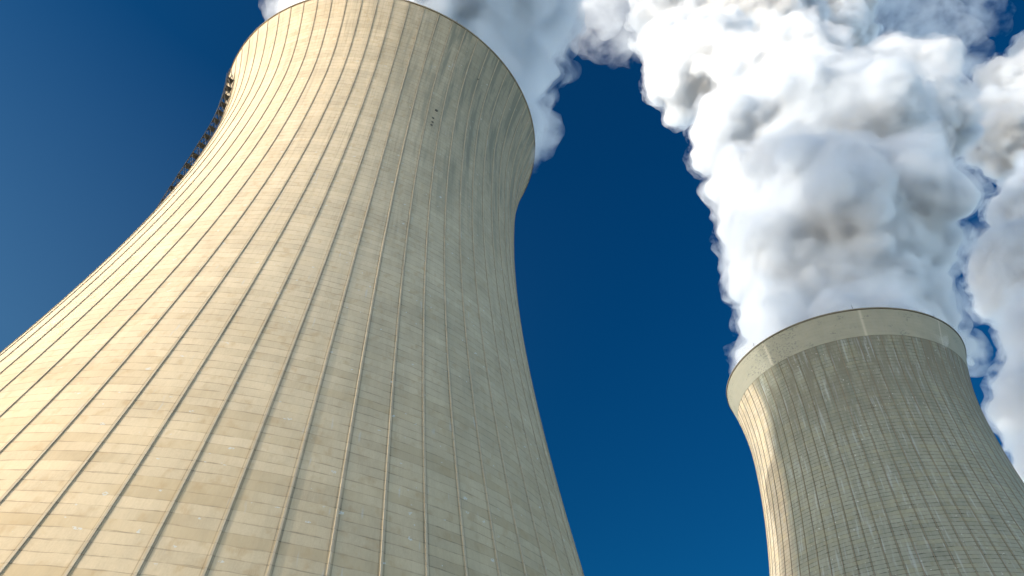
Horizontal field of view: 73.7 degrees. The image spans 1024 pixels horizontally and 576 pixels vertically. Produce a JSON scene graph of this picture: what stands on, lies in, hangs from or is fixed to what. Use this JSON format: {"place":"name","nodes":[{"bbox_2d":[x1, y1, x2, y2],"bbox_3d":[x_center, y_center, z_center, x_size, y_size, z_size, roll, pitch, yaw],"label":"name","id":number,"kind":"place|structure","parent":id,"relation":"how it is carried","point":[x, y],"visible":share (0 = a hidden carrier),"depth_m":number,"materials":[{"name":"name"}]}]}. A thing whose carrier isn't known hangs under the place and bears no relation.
{"place":"outdoors","nodes":[
{"label":"outdoors","id":0,"kind":"place"},
{"bbox_2d":[0,0,1023,575],"label":"sky","id":1,"kind":"structure","parent":0,"point":[709,180],"materials":[{"name":"blue"}]},
{"label":"ground","id":2,"kind":"structure","parent":0,"visible":0},
{"bbox_2d":[0,0,583,575],"bbox_3d":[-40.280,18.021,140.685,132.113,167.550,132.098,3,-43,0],"label":"cooling tower","id":3,"kind":"structure","parent":2,"relation":"on","point":[278,332],"depth_m":89.59,"materials":[{"name":"concrete"}]},
{"bbox_2d":[726,305,1023,575],"bbox_3d":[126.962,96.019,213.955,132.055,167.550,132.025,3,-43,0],"label":"cooling tower","id":4,"kind":"structure","parent":2,"relation":"on","point":[876,449],"depth_m":214.54,"materials":[{"name":"concrete"}]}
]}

